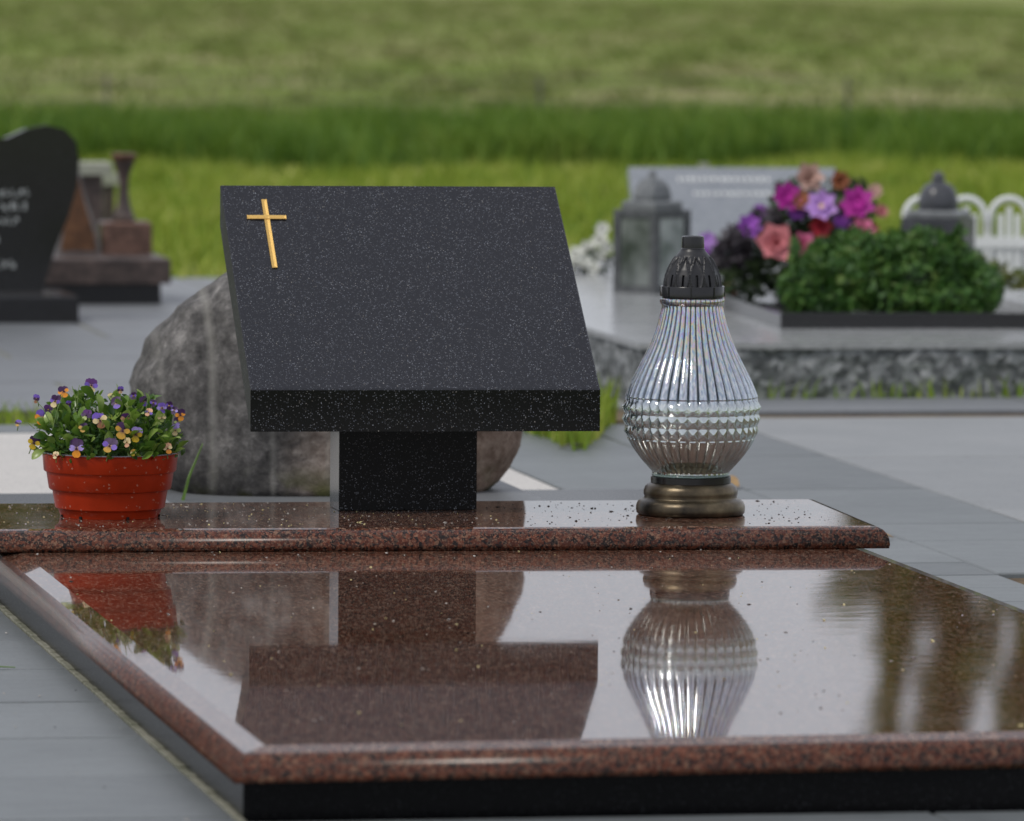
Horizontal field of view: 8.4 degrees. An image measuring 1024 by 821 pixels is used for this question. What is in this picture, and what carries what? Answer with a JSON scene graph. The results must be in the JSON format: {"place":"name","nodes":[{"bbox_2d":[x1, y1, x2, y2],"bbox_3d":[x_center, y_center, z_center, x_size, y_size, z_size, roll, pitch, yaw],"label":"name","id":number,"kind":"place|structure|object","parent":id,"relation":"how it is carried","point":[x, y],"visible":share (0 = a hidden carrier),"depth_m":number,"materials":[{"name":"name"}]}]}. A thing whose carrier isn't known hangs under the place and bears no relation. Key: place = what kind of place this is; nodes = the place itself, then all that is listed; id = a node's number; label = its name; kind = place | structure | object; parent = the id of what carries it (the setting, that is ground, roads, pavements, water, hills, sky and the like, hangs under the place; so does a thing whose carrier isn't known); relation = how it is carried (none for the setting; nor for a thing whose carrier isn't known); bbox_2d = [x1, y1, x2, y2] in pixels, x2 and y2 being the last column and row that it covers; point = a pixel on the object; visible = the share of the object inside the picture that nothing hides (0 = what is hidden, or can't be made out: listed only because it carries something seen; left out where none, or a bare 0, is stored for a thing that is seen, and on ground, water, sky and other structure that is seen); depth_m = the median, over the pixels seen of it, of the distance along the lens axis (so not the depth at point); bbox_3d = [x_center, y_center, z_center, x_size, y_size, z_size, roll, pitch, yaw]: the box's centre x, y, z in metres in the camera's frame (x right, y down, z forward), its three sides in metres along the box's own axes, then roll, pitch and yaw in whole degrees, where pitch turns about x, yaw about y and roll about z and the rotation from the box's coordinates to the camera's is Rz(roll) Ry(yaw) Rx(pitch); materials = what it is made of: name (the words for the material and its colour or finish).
{"place":"outdoors","nodes":[
{"label":"outdoors","id":0,"kind":"place"},
{"bbox_2d":[79,161,112,232],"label":"stone pillar","id":1,"kind":"structure","parent":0,"point":[92,173],"depth_m":14.84,"materials":[{"name":"grey stone"}]},
{"bbox_2d":[181,443,202,499],"bbox_3d":[-0.398,0.077,8.686,0.033,0.073,0.007,3,5,36],"label":"grass blade","id":2,"kind":"object","parent":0,"point":[187,483],"depth_m":8.69,"materials":[{"name":"green plant"}]},
{"bbox_2d":[0,278,1023,820],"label":"paving","id":3,"kind":"structure","parent":0,"point":[932,486],"depth_m":9.53,"materials":[{"name":"grey stone"}]},
{"bbox_2d":[0,125,78,323],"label":"black headstone","id":4,"kind":"object","parent":3,"relation":"on","point":[39,168],"visible":0.99,"depth_m":13.45,"materials":[{"name":"stone"}]},
{"bbox_2d":[43,171,170,303],"bbox_3d":[-0.893,-0.343,14.200,0.353,0.298,0.385,0,4,-10],"label":"red brown grave","id":5,"kind":"object","parent":3,"relation":"on","point":[111,262],"visible":0.75,"depth_m":14.06,"materials":[{"name":"stone"}]},
{"bbox_2d":[111,153,136,221],"bbox_3d":[-0.791,-0.455,14.254,0.054,0.139,0.054,0,4,-10],"label":"stone vase","id":6,"kind":"object","parent":5,"relation":"on","point":[123,163],"visible":1,"depth_m":14.24,"materials":[{"name":"brown stone"}]},
{"bbox_2d":[129,272,522,496],"bbox_3d":[-0.234,-0.062,8.893,0.508,0.322,0.284,0,4,-10],"label":"boulder headstone","id":7,"kind":"object","parent":3,"relation":"on","point":[188,361],"visible":0.25,"depth_m":8.77,"materials":[{"name":"stone"}]},
{"bbox_2d":[0,480,1023,820],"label":"grave","id":8,"kind":"object","parent":3,"relation":"on","point":[552,716],"visible":0.89,"depth_m":6.73,"materials":[{"name":"red stone"}]},
{"bbox_2d":[15,378,187,519],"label":"potted violas","id":9,"kind":"object","parent":8,"relation":"on","point":[100,466],"visible":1,"depth_m":7.90,"materials":[{"name":"plastic"}]},
{"bbox_2d":[9,502,507,527],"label":"pale crumbs","id":10,"kind":"object","parent":8,"relation":"on","point":[251,514],"visible":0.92,"depth_m":7.97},
{"bbox_2d":[220,185,599,510],"bbox_3d":[-0.120,-0.072,8.094,0.406,0.368,0.246,0,4,-10],"label":"headstone","id":11,"kind":"object","parent":8,"relation":"on","point":[402,345],"visible":1,"depth_m":8.06,"materials":[{"name":"black stone"}]},
{"bbox_2d":[37,549,1023,741],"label":"seeds","id":12,"kind":"object","parent":8,"relation":"on","point":[539,645],"visible":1,"depth_m":6.97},
{"bbox_2d":[485,500,828,524],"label":"dark crumbs","id":13,"kind":"object","parent":8,"relation":"on","point":[646,518],"visible":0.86,"depth_m":8.05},
{"bbox_2d":[622,236,760,517],"bbox_3d":[0.206,-0.041,8.027,0.160,0.320,0.160,0,4,-10],"label":"grave lantern","id":14,"kind":"object","parent":8,"relation":"on","point":[691,408],"visible":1,"depth_m":7.99,"materials":[{"name":"clear glass"}]},
{"bbox_2d":[524,372,622,450],"bbox_3d":[0.103,0.002,10.550,0.230,0.085,0.708,0,4,-10],"label":"grass tuft","id":15,"kind":"object","parent":3,"relation":"on","point":[608,412],"visible":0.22,"depth_m":10.46,"materials":[{"name":"green plant"}]},
{"bbox_2d":[559,443,587,447],"bbox_3d":[0.089,0.052,10.220,0.050,0.006,0.019,-2,5,-32],"label":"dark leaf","id":16,"kind":"object","parent":3,"relation":"on","point":[575,444],"visible":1,"depth_m":10.22,"materials":[{"name":"green plant"}]},
{"bbox_2d":[730,475,738,486],"bbox_3d":[0.291,0.096,9.536,0.033,0.013,0.060,-2,5,-33],"label":"dry leaf","id":17,"kind":"object","parent":3,"relation":"on","point":[734,481],"visible":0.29,"depth_m":9.53,"materials":[{"name":"plant"}]},
{"bbox_2d":[751,374,1023,398],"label":"edge grass","id":18,"kind":"structure","parent":3,"relation":"on","point":[1004,392],"depth_m":11.38,"materials":[{"name":"green plant"}]},
{"bbox_2d":[0,0,1023,363],"bbox_3d":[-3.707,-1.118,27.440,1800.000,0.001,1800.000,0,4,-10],"label":"ground","id":19,"kind":"structure","parent":0,"point":[606,68],"depth_m":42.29,"materials":[{"name":"green plant"}]},
{"bbox_2d":[0,399,115,424],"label":"grass strip","id":20,"kind":"object","parent":19,"relation":"on","point":[30,421],"depth_m":10.82,"materials":[{"name":"green plant"}]},
{"bbox_2d":[102,173,118,219],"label":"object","id":21,"kind":"object","parent":19,"relation":"on","point":[109,182],"visible":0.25,"depth_m":16.35,"materials":[{"name":"stone"}]},
{"bbox_2d":[0,95,1023,175],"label":"tall grass","id":22,"kind":"structure","parent":19,"relation":"on","point":[344,136],"depth_m":23.68,"materials":[{"name":"green plant"}]},
{"bbox_2d":[0,73,1023,121],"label":"grass","id":23,"kind":"structure","parent":19,"relation":"on","point":[539,102],"depth_m":25.67,"materials":[{"name":"green plant"}]},
{"bbox_2d":[699,163,708,166],"bbox_3d":[0.427,-0.417,15.611,0.020,0.272,0.018,0,4,-10],"label":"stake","id":24,"kind":"object","parent":19,"relation":"on","point":[703,164],"visible":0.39,"depth_m":15.59,"materials":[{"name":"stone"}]},
{"bbox_2d":[574,257,1023,400],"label":"grey grave","id":25,"kind":"object","parent":19,"relation":"on","point":[621,327],"visible":0.15,"depth_m":11.46,"materials":[{"name":"stone"}]},
{"bbox_2d":[569,222,612,273],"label":"white flowers","id":26,"kind":"object","parent":25,"relation":"on","point":[582,254],"visible":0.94,"depth_m":13.69,"materials":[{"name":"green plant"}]},
{"bbox_2d":[613,170,690,293],"bbox_3d":[0.260,-0.333,12.967,0.102,0.226,0.102,4,5,41],"label":"stone lantern","id":27,"kind":"object","parent":25,"relation":"on","point":[651,223],"visible":0.89,"depth_m":12.94,"materials":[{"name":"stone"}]},
{"bbox_2d":[627,167,836,257],"bbox_3d":[0.456,-0.405,14.341,0.430,0.184,0.196,0,4,-6],"label":"headstone","id":28,"kind":"object","parent":25,"relation":"on","point":[714,200],"visible":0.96,"depth_m":14.33,"materials":[{"name":"stone"}]},
{"bbox_2d":[700,162,888,301],"bbox_3d":[0.501,-0.314,12.489,0.345,0.259,0.192,0,4,0],"label":"flower arrangement","id":29,"kind":"object","parent":25,"relation":"on","point":[771,238],"visible":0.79,"depth_m":12.46,"materials":[{"name":"multicoloured plant"}]},
{"bbox_2d":[723,290,1023,327],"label":"planter tray","id":30,"kind":"object","parent":25,"relation":"on","point":[1009,313],"visible":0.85,"depth_m":11.85,"materials":[{"name":"stone"}]},
{"bbox_2d":[775,221,1005,312],"bbox_3d":[0.649,-0.240,12.017,0.404,0.173,0.238,0,4,-6],"label":"evergreen shrub","id":31,"kind":"object","parent":30,"relation":"in","point":[854,268],"visible":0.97,"depth_m":11.97,"materials":[{"name":"green plant"}]},
{"bbox_2d":[901,171,974,251],"bbox_3d":[0.797,-0.336,13.086,0.112,0.224,0.112,2,4,20],"label":"domed lantern","id":32,"kind":"object","parent":25,"relation":"on","point":[938,202],"visible":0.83,"depth_m":13.05,"materials":[{"name":"metal"}]},
{"bbox_2d":[902,195,1023,282],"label":"white fence","id":33,"kind":"object","parent":25,"relation":"on","point":[1002,249],"visible":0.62,"depth_m":13.39,"materials":[{"name":"plastic"}]},
{"bbox_2d":[977,250,1023,289],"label":"garden plant","id":34,"kind":"object","parent":25,"relation":"on","point":[1018,273],"visible":0.41,"depth_m":13.08,"materials":[{"name":"green plant"}]},
{"bbox_2d":[79,147,1023,277],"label":"lawn grass","id":35,"kind":"structure","parent":0,"point":[175,212],"depth_m":20.76,"materials":[{"name":"green plant"}]}
]}

